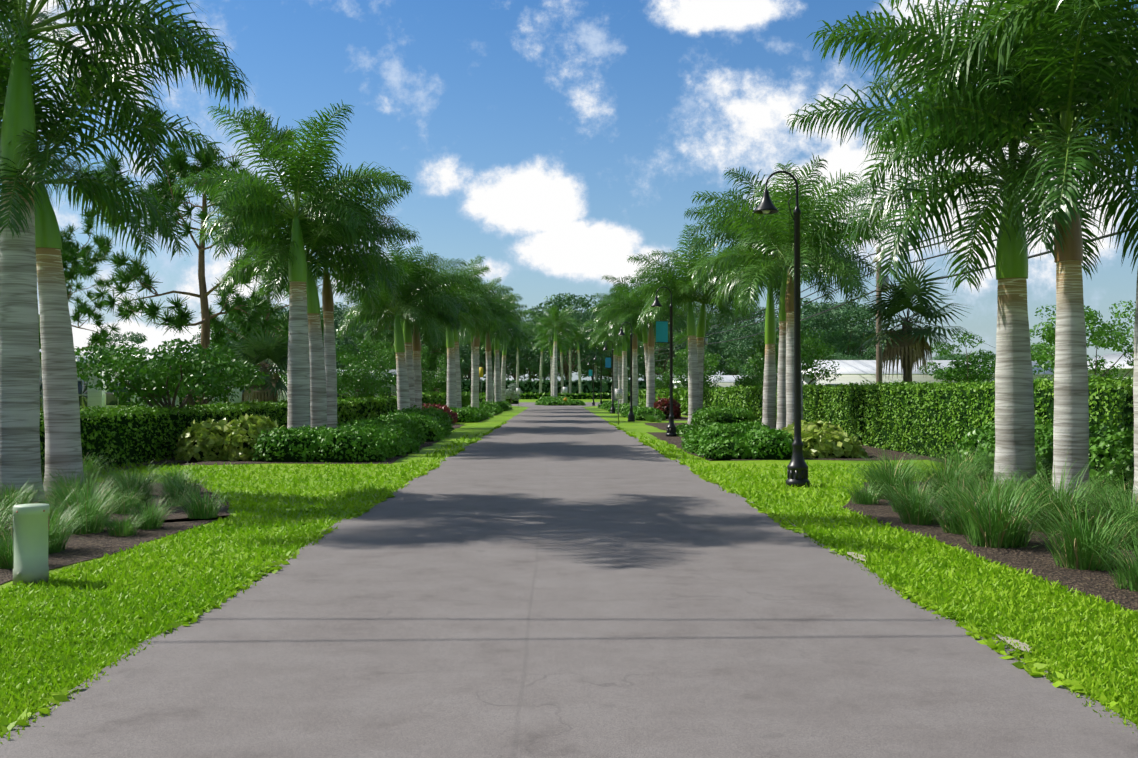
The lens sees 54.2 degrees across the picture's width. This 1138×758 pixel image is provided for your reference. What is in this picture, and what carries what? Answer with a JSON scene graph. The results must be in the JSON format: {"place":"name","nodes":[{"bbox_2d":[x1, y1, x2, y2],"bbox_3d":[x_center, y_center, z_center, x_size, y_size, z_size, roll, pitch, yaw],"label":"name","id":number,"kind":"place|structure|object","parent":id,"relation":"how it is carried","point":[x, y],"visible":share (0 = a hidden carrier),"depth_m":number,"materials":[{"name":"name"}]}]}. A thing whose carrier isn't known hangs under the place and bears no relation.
{"place":"outdoors","nodes":[
{"label":"outdoors","id":0,"kind":"place"},
{"bbox_2d":[97,352,251,413],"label":"house","id":1,"kind":"structure","parent":0,"point":[109,399],"depth_m":50.65,"materials":[{"name":"white"}]},
{"bbox_2d":[200,222,355,368],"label":"pine tree","id":2,"kind":"object","parent":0,"point":[218,325],"visible":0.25,"depth_m":77.28,"materials":[{"name":"green plant"}]},
{"bbox_2d":[0,399,1137,743],"bbox_3d":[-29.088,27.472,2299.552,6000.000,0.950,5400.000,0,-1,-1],"label":"ground","id":3,"kind":"structure","parent":0,"point":[486,425],"depth_m":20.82,"materials":[{"name":"green plant"}]},
{"bbox_2d":[13,503,49,584],"bbox_3d":[-4.731,1.449,9.776,0.292,0.690,0.292,0,-1,-29],"label":"telecom pedestal","id":4,"kind":"object","parent":3,"relation":"on","point":[30,540],"visible":0.83,"depth_m":9.66,"materials":[{"name":"green plastic"}]},
{"bbox_2d":[39,349,109,411],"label":"house","id":5,"kind":"structure","parent":3,"relation":"on","point":[88,396],"depth_m":39.36,"materials":[{"name":"white"}]},
{"bbox_2d":[60,206,121,354],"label":"pine tree","id":6,"kind":"object","parent":3,"relation":"on","point":[71,254],"visible":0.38,"depth_m":74.47,"materials":[{"name":"green plant"}]},
{"bbox_2d":[40,400,287,476],"bbox_3d":[-10.722,1.309,25.746,1.715,1.467,36.104,0,-1,-1],"label":"hedge","id":7,"kind":"object","parent":3,"relation":"on","point":[132,435],"visible":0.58,"depth_m":26.45,"materials":[{"name":"green plant"}]},
{"bbox_2d":[78,103,297,404],"bbox_3d":[-16.103,-4.837,46.074,9.347,14.114,7.466,0,-1,-9],"label":"pine tree","id":8,"kind":"object","parent":3,"relation":"on","point":[136,270],"visible":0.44,"depth_m":46.44,"materials":[{"name":"green plant"}]},
{"bbox_2d":[133,354,268,405],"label":"tree","id":9,"kind":"object","parent":3,"relation":"on","point":[247,372],"visible":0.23,"depth_m":37.07,"materials":[{"name":"green plant"}]},
{"bbox_2d":[275,366,361,393],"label":"tree","id":10,"kind":"object","parent":3,"relation":"on","point":[344,379],"visible":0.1,"depth_m":57.80,"materials":[{"name":"green plant"}]},
{"bbox_2d":[277,394,422,424],"bbox_3d":[-11.069,1.671,61.771,1.901,1.694,36.210,0,-1,-1],"label":"hedge","id":11,"kind":"object","parent":3,"relation":"on","point":[349,409],"visible":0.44,"depth_m":56.33,"materials":[{"name":"green plant"}]},
{"bbox_2d":[335,338,396,395],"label":"tree","id":12,"kind":"object","parent":3,"relation":"on","point":[383,368],"visible":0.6,"depth_m":75.33,"materials":[{"name":"green plant"}]},
{"bbox_2d":[348,257,461,373],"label":"pine tree","id":13,"kind":"object","parent":3,"relation":"on","point":[432,366],"visible":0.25,"depth_m":99.18,"materials":[{"name":"green plant"}]},
{"bbox_2d":[375,404,453,441],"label":"shrub","id":14,"kind":"object","parent":3,"relation":"on","point":[436,426],"visible":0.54,"depth_m":39.10,"materials":[{"name":"green plant"}]},
{"bbox_2d":[422,391,470,406],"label":"hedge","id":15,"kind":"object","parent":3,"relation":"on","point":[436,397],"visible":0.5,"depth_m":90.86,"materials":[{"name":"green plant"}]},
{"bbox_2d":[435,277,522,407],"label":"royal palm","id":16,"kind":"object","parent":3,"relation":"on","point":[475,383],"visible":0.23,"depth_m":76.69,"materials":[{"name":"green"}]},
{"bbox_2d":[459,292,527,403],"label":"palm tree","id":17,"kind":"object","parent":3,"relation":"on","point":[489,386],"visible":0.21,"depth_m":90.67,"materials":[{"name":"green"}]},
{"bbox_2d":[481,321,534,379],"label":"tree","id":18,"kind":"object","parent":3,"relation":"on","point":[514,351],"visible":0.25,"depth_m":251.33,"materials":[{"name":"green plant"}]},
{"bbox_2d":[491,310,536,401],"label":"palm tree","id":19,"kind":"object","parent":3,"relation":"on","point":[503,371],"visible":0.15,"depth_m":115.64,"materials":[{"name":"green"}]},
{"bbox_2d":[90,414,953,474],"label":"hedge mulch","id":20,"kind":"object","parent":3,"relation":"on","point":[173,458],"depth_m":27.88,"materials":[{"name":"brown soil"}]},
{"bbox_2d":[74,338,241,413],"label":"tree","id":21,"kind":"object","parent":20,"relation":"on","point":[204,374],"visible":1,"depth_m":29.10,"materials":[{"name":"green plant"}]},
{"bbox_2d":[228,322,287,402],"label":"sabal palm","id":22,"kind":"object","parent":20,"relation":"on","point":[254,352],"visible":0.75,"depth_m":42.31,"materials":[{"name":"green plant"}]},
{"bbox_2d":[336,348,395,398],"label":"tree","id":23,"kind":"object","parent":20,"relation":"on","point":[367,382],"visible":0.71,"depth_m":65.08,"materials":[{"name":"green plant"}]},
{"bbox_2d":[479,391,611,398],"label":"hedge end","id":24,"kind":"object","parent":3,"relation":"on","point":[532,395],"visible":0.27,"depth_m":208.25,"materials":[{"name":"green plant"}]},
{"bbox_2d":[432,378,662,394],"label":"hedge","id":25,"kind":"object","parent":3,"relation":"on","point":[528,385],"depth_m":234.44,"materials":[{"name":"green plant"}]},
{"bbox_2d":[525,304,580,396],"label":"royal palm","id":26,"kind":"object","parent":3,"relation":"on","point":[557,322],"visible":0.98,"depth_m":149.64,"materials":[{"name":"green"}]},
{"bbox_2d":[0,409,1137,611],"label":"mulch beds","id":27,"kind":"object","parent":3,"relation":"on","point":[1039,560],"visible":0.21,"depth_m":12.51,"materials":[{"name":"brown soil"}]},
{"bbox_2d":[0,480,42,513],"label":"ornamental grass","id":28,"kind":"object","parent":27,"relation":"on","point":[11,499],"depth_m":15.33,"materials":[{"name":"green plant"}]},
{"bbox_2d":[0,522,68,568],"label":"ornamental grass","id":29,"kind":"object","parent":27,"relation":"on","point":[6,559],"depth_m":10.50,"materials":[{"name":"green plant"}]},
{"bbox_2d":[0,487,104,553],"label":"ornamental grass","id":30,"kind":"object","parent":27,"relation":"on","point":[54,547],"depth_m":11.59,"materials":[{"name":"green plant"}]},
{"bbox_2d":[24,479,137,534],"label":"ornamental grass","id":31,"kind":"object","parent":27,"relation":"on","point":[94,526],"depth_m":13.15,"materials":[{"name":"green plant"}]},
{"bbox_2d":[14,466,152,519],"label":"ornamental grass","id":32,"kind":"object","parent":27,"relation":"on","point":[81,492],"depth_m":14.06,"materials":[{"name":"green plant"}]},
{"bbox_2d":[0,0,225,494],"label":"royal palm","id":33,"kind":"object","parent":27,"relation":"on","point":[63,447],"visible":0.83,"depth_m":18.25,"materials":[{"name":"green"}]},
{"bbox_2d":[91,509,156,536],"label":"ornamental grass","id":34,"kind":"object","parent":27,"relation":"on","point":[123,529],"depth_m":12.91,"materials":[{"name":"green plant"}]},
{"bbox_2d":[0,0,254,502],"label":"royal palm","id":35,"kind":"object","parent":27,"relation":"on","point":[20,459],"visible":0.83,"depth_m":17.19,"materials":[{"name":"green"}]},
{"bbox_2d":[81,455,180,506],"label":"ornamental grass","id":36,"kind":"object","parent":27,"relation":"on","point":[142,483],"depth_m":16.28,"materials":[{"name":"green plant"}]},
{"bbox_2d":[120,493,183,529],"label":"ornamental grass","id":37,"kind":"object","parent":27,"relation":"on","point":[154,521],"depth_m":13.57,"materials":[{"name":"green plant"}]},
{"bbox_2d":[166,478,236,518],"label":"ornamental grass","id":38,"kind":"object","parent":27,"relation":"on","point":[202,510],"depth_m":14.68,"materials":[{"name":"green plant"}]},
{"bbox_2d":[174,413,281,460],"bbox_3d":[-8.307,1.493,28.416,3.132,1.280,3.486,0,-1,-1],"label":"variegated shrub","id":39,"kind":"object","parent":27,"relation":"on","point":[209,439],"visible":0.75,"depth_m":27.03,"materials":[{"name":"green plant"}]},
{"bbox_2d":[167,99,414,429],"bbox_3d":[-8.008,-3.042,32.749,6.842,10.196,6.868,0,-1,-5],"label":"royal palm","id":40,"kind":"object","parent":27,"relation":"on","point":[298,365],"visible":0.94,"depth_m":32.17,"materials":[{"name":"green"}]},
{"bbox_2d":[199,140,415,429],"bbox_3d":[-8.213,-2.538,34.367,6.445,9.224,7.122,0,-1,5],"label":"royal palm","id":41,"kind":"object","parent":27,"relation":"on","point":[315,235],"visible":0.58,"depth_m":34.17,"materials":[{"name":"green"}]},
{"bbox_2d":[227,172,420,428],"bbox_3d":[-8.236,-2.286,36.568,5.985,8.770,6.595,0,-1,-21],"label":"royal palm","id":42,"kind":"object","parent":27,"relation":"on","point":[329,343],"visible":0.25,"depth_m":35.93,"materials":[{"name":"green"}]},
{"bbox_2d":[250,416,426,461],"bbox_3d":[-5.989,1.607,31.350,3.820,0.905,10.376,0,-1,-1],"label":"green shrub","id":43,"kind":"object","parent":27,"relation":"on","point":[368,440],"visible":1,"depth_m":26.63,"materials":[{"name":"green plant"}]},
{"bbox_2d":[318,244,463,409],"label":"royal palm","id":44,"kind":"object","parent":27,"relation":"on","point":[403,395],"visible":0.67,"depth_m":48.31,"materials":[{"name":"green"}]},
{"bbox_2d":[344,235,469,406],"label":"royal palm","id":45,"kind":"object","parent":27,"relation":"on","point":[407,331],"visible":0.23,"depth_m":50.10,"materials":[{"name":"green"}]},
{"bbox_2d":[344,249,492,411],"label":"royal palm","id":46,"kind":"object","parent":27,"relation":"on","point":[416,346],"visible":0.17,"depth_m":51.98,"materials":[{"name":"green"}]},
{"bbox_2d":[400,265,511,407],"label":"royal palm","id":47,"kind":"object","parent":27,"relation":"on","point":[449,342],"visible":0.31,"depth_m":63.24,"materials":[{"name":"green"}]},
{"bbox_2d":[419,255,509,407],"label":"royal palm","id":48,"kind":"object","parent":27,"relation":"on","point":[457,359],"visible":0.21,"depth_m":64.74,"materials":[{"name":"green"}]},
{"bbox_2d":[449,406,488,422],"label":"green shrub","id":49,"kind":"object","parent":27,"relation":"on","point":[470,414],"visible":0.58,"depth_m":60.89,"materials":[{"name":"green plant"}]},
{"bbox_2d":[462,303,535,401],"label":"palm tree","id":50,"kind":"object","parent":27,"relation":"on","point":[497,373],"visible":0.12,"depth_m":103.60,"materials":[{"name":"green"}]},
{"bbox_2d":[594,286,669,405],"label":"royal palm","id":51,"kind":"object","parent":27,"relation":"on","point":[634,365],"visible":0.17,"depth_m":85.85,"materials":[{"name":"green"}]},
{"bbox_2d":[590,272,686,385],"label":"royal palm","id":52,"kind":"object","parent":27,"relation":"on","point":[603,304],"visible":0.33,"depth_m":73.70,"materials":[{"name":"green"}]},
{"bbox_2d":[596,276,700,407],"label":"royal palm","id":53,"kind":"object","parent":27,"relation":"on","point":[650,390],"visible":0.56,"depth_m":71.75,"materials":[{"name":"green"}]},
{"bbox_2d":[651,287,676,436],"bbox_3d":[3.551,-0.653,41.660,0.988,5.621,0.450,0,-1,-1],"label":"lamp post","id":54,"kind":"object","parent":27,"relation":"on","point":[661,331],"visible":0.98,"depth_m":41.63,"materials":[{"name":"black metal"}]},
{"bbox_2d":[626,224,748,424],"bbox_3d":[5.919,-2.506,54.041,6.431,9.609,6.644,0,-1,0],"label":"royal palm","id":55,"kind":"object","parent":27,"relation":"on","point":[693,390],"visible":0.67,"depth_m":53.72,"materials":[{"name":"green"}]},
{"bbox_2d":[634,237,757,408],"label":"royal palm","id":56,"kind":"object","parent":27,"relation":"on","point":[702,326],"visible":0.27,"depth_m":55.30,"materials":[{"name":"green"}]},
{"bbox_2d":[690,405,758,425],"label":"box shrub","id":57,"kind":"object","parent":27,"relation":"on","point":[704,415],"visible":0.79,"depth_m":45.62,"materials":[{"name":"green plant"}]},
{"bbox_2d":[681,420,793,459],"bbox_3d":[4.782,1.614,31.280,3.254,0.905,7.963,0,-1,-1],"label":"green shrub","id":58,"kind":"object","parent":27,"relation":"on","point":[751,440],"visible":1,"depth_m":27.84,"materials":[{"name":"green plant"}]},
{"bbox_2d":[684,173,848,428],"bbox_3d":[8.033,-2.989,43.785,6.805,10.340,7.219,0,-1,23],"label":"royal palm","id":59,"kind":"object","parent":27,"relation":"on","point":[769,402],"visible":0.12,"depth_m":43.76,"materials":[{"name":"green"}]},
{"bbox_2d":[684,153,884,429],"bbox_3d":[7.873,-2.953,40.612,6.914,10.197,7.216,0,-1,-35],"label":"royal palm","id":60,"kind":"object","parent":27,"relation":"on","point":[781,402],"visible":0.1,"depth_m":40.44,"materials":[{"name":"green"}]},
{"bbox_2d":[687,160,902,426],"bbox_3d":[7.016,-2.288,36.000,6.488,8.762,7.018,0,-1,-4],"label":"royal palm","id":61,"kind":"object","parent":27,"relation":"on","point":[834,262],"visible":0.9,"depth_m":35.37,"materials":[{"name":"green"}]},
{"bbox_2d":[782,419,867,458],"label":"variegated shrub","id":62,"kind":"object","parent":27,"relation":"on","point":[821,439],"visible":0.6,"depth_m":28.18,"materials":[{"name":"green plant"}]},
{"bbox_2d":[833,477,896,504],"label":"ornamental grass","id":63,"kind":"object","parent":27,"relation":"on","point":[866,497],"depth_m":16.58,"materials":[{"name":"green plant"}]},
{"bbox_2d":[833,443,941,499],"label":"ornamental grass","id":64,"kind":"object","parent":27,"relation":"on","point":[890,482],"depth_m":17.30,"materials":[{"name":"green plant"}]},
{"bbox_2d":[855,477,952,524],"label":"ornamental grass","id":65,"kind":"object","parent":27,"relation":"on","point":[925,517],"depth_m":14.04,"materials":[{"name":"green plant"}]},
{"bbox_2d":[856,470,956,512],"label":"ornamental grass","id":66,"kind":"object","parent":27,"relation":"on","point":[902,488],"depth_m":15.45,"materials":[{"name":"green plant"}]},
{"bbox_2d":[894,447,997,496],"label":"ornamental grass","id":67,"kind":"object","parent":27,"relation":"on","point":[937,475],"depth_m":17.36,"materials":[{"name":"green plant"}]},
{"bbox_2d":[917,438,994,485],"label":"ornamental grass","id":68,"kind":"object","parent":27,"relation":"on","point":[971,461],"depth_m":19.81,"materials":[{"name":"green plant"}]},
{"bbox_2d":[786,1,1137,494],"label":"royal palm","id":69,"kind":"object","parent":27,"relation":"on","point":[1014,423],"visible":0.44,"depth_m":17.72,"materials":[{"name":"green"}]},
{"bbox_2d":[898,473,1030,534],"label":"ornamental grass","id":70,"kind":"object","parent":27,"relation":"on","point":[954,527],"depth_m":13.14,"materials":[{"name":"green plant"}]},
{"bbox_2d":[815,0,1137,504],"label":"royal palm","id":71,"kind":"object","parent":27,"relation":"on","point":[1088,78],"visible":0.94,"depth_m":15.31,"materials":[{"name":"green"}]},
{"bbox_2d":[929,458,1037,504],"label":"ornamental grass","id":72,"kind":"object","parent":27,"relation":"on","point":[980,486],"depth_m":15.31,"materials":[{"name":"green plant"}]},
{"bbox_2d":[920,467,1080,547],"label":"ornamental grass","id":73,"kind":"object","parent":27,"relation":"on","point":[988,536],"depth_m":11.94,"materials":[{"name":"green plant"}]},
{"bbox_2d":[882,0,1137,508],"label":"royal palm","id":74,"kind":"object","parent":27,"relation":"on","point":[1019,17],"visible":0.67,"depth_m":14.81,"materials":[{"name":"green"}]},
{"bbox_2d":[951,416,1133,497],"bbox_3d":[8.686,1.089,17.217,2.352,1.650,11.075,0,-1,-1],"label":"shrub","id":75,"kind":"object","parent":27,"relation":"on","point":[1112,445],"visible":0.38,"depth_m":17.66,"materials":[{"name":"green plant"}]},
{"bbox_2d":[973,452,1135,533],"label":"ornamental grass","id":76,"kind":"object","parent":27,"relation":"on","point":[1062,492],"depth_m":13.18,"materials":[{"name":"green plant"}]},
{"bbox_2d":[997,493,1137,570],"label":"ornamental grass","id":77,"kind":"object","parent":27,"relation":"on","point":[1083,558],"depth_m":10.47,"materials":[{"name":"green plant"}]},
{"bbox_2d":[1037,470,1137,550],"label":"ornamental grass","id":78,"kind":"object","parent":27,"relation":"on","point":[1108,505],"depth_m":11.84,"materials":[{"name":"green plant"}]},
{"bbox_2d":[1075,523,1137,591],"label":"ornamental grass","id":79,"kind":"object","parent":27,"relation":"on","point":[1131,577],"depth_m":9.51,"materials":[{"name":"green plant"}]},
{"bbox_2d":[528,293,609,379],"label":"tree","id":80,"kind":"object","parent":3,"relation":"on","point":[578,302],"visible":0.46,"depth_m":243.34,"materials":[{"name":"green plant"}]},
{"bbox_2d":[587,294,641,402],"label":"royal palm","id":81,"kind":"object","parent":3,"relation":"on","point":[624,376],"visible":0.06,"depth_m":101.77,"materials":[{"name":"green"}]},
{"bbox_2d":[587,311,643,403],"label":"royal palm","id":82,"kind":"object","parent":3,"relation":"on","point":[619,351],"visible":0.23,"depth_m":103.90,"materials":[{"name":"green"}]},
{"bbox_2d":[629,328,686,379],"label":"tree","id":83,"kind":"object","parent":3,"relation":"on","point":[657,345],"visible":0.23,"depth_m":258.63,"materials":[{"name":"green plant"}]},
{"bbox_2d":[638,386,687,414],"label":"hedge","id":84,"kind":"object","parent":3,"relation":"on","point":[679,395],"visible":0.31,"depth_m":91.23,"materials":[{"name":"green plant"}]},
{"bbox_2d":[667,350,720,387],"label":"tree","id":85,"kind":"object","parent":3,"relation":"on","point":[678,373],"visible":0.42,"depth_m":111.65,"materials":[{"name":"green plant"}]},
{"bbox_2d":[674,315,741,374],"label":"tree","id":86,"kind":"object","parent":3,"relation":"on","point":[712,340],"visible":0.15,"depth_m":252.56,"materials":[{"name":"green plant"}]},
{"bbox_2d":[719,321,777,372],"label":"tree","id":87,"kind":"object","parent":3,"relation":"on","point":[745,347],"visible":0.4,"depth_m":242.16,"materials":[{"name":"green plant"}]},
{"bbox_2d":[685,384,813,423],"bbox_3d":[9.473,1.381,62.515,1.990,2.225,35.164,0,-1,-1],"label":"hedge","id":88,"kind":"object","parent":3,"relation":"on","point":[749,397],"visible":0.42,"depth_m":58.68,"materials":[{"name":"green plant"}]},
{"bbox_2d":[725,354,777,386],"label":"tree","id":89,"kind":"object","parent":3,"relation":"on","point":[755,380],"visible":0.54,"depth_m":73.72,"materials":[{"name":"green plant"}]},
{"bbox_2d":[753,171,809,486],"bbox_3d":[3.779,-0.903,19.762,0.988,5.621,0.450,0,-1,-1],"label":"lamp post","id":90,"kind":"object","parent":3,"relation":"on","point":[797,470],"visible":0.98,"depth_m":19.71,"materials":[{"name":"black metal"}]},
{"bbox_2d":[746,328,841,385],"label":"tree","id":91,"kind":"object","parent":3,"relation":"on","point":[817,350],"visible":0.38,"depth_m":54.48,"materials":[{"name":"green plant"}]},
{"bbox_2d":[762,298,848,359],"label":"tree","id":92,"kind":"object","parent":3,"relation":"on","point":[824,307],"visible":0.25,"depth_m":240.84,"materials":[{"name":"green plant"}]},
{"bbox_2d":[801,312,853,359],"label":"tree","id":93,"kind":"object","parent":3,"relation":"on","point":[824,317],"visible":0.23,"depth_m":239.96,"materials":[{"name":"green plant"}]},
{"bbox_2d":[822,307,884,359],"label":"tree","id":94,"kind":"object","parent":3,"relation":"on","point":[844,315],"visible":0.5,"depth_m":242.72,"materials":[{"name":"green plant"}]},
{"bbox_2d":[851,247,888,382],"bbox_3d":[13.508,-1.854,50.310,1.410,8.220,1.870,2,-2,-67],"label":"utility pole","id":95,"kind":"object","parent":3,"relation":"on","point":[878,365],"visible":0.31,"depth_m":50.01,"materials":[{"name":"brown wood"}]},
{"bbox_2d":[654,167,1137,360],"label":"overhead wires","id":96,"kind":"object","parent":95,"relation":"attached to","point":[1044,253],"visible":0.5,"depth_m":49.44,"materials":[{"name":"black"}]},
{"bbox_2d":[857,257,973,383],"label":"sabal palm","id":97,"kind":"object","parent":3,"relation":"on","point":[906,344],"visible":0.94,"depth_m":39.62,"materials":[{"name":"green plant"}]},
{"bbox_2d":[919,331,995,384],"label":"tree","id":98,"kind":"object","parent":3,"relation":"on","point":[972,372],"visible":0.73,"depth_m":59.88,"materials":[{"name":"green plant"}]},
{"bbox_2d":[802,374,1133,460],"bbox_3d":[9.929,1.006,28.762,1.823,2.109,32.645,0,-1,-1],"label":"hedge","id":99,"kind":"object","parent":3,"relation":"on","point":[901,417],"visible":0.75,"depth_m":28.77,"materials":[{"name":"green plant"}]},
{"bbox_2d":[1029,300,1135,388],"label":"tree","id":100,"kind":"object","parent":3,"relation":"on","point":[1099,332],"visible":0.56,"depth_m":45.12,"materials":[{"name":"green plant"}]},
{"bbox_2d":[0,402,1137,757],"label":"road","id":101,"kind":"structure","parent":0,"point":[532,580],"depth_m":7.14,"materials":[{"name":"concrete"}]},
{"bbox_2d":[0,0,1137,380],"label":"sky","id":102,"kind":"structure","parent":0,"point":[556,143],"materials":[{"name":"blue"}]},
{"bbox_2d":[777,360,1054,387],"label":"house","id":103,"kind":"structure","parent":0,"point":[855,371],"depth_m":63.68,"materials":[{"name":"white"}]},
{"bbox_2d":[1087,353,1133,378],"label":"house","id":104,"kind":"structure","parent":0,"point":[1113,358],"depth_m":50.45,"materials":[{"name":"white"}]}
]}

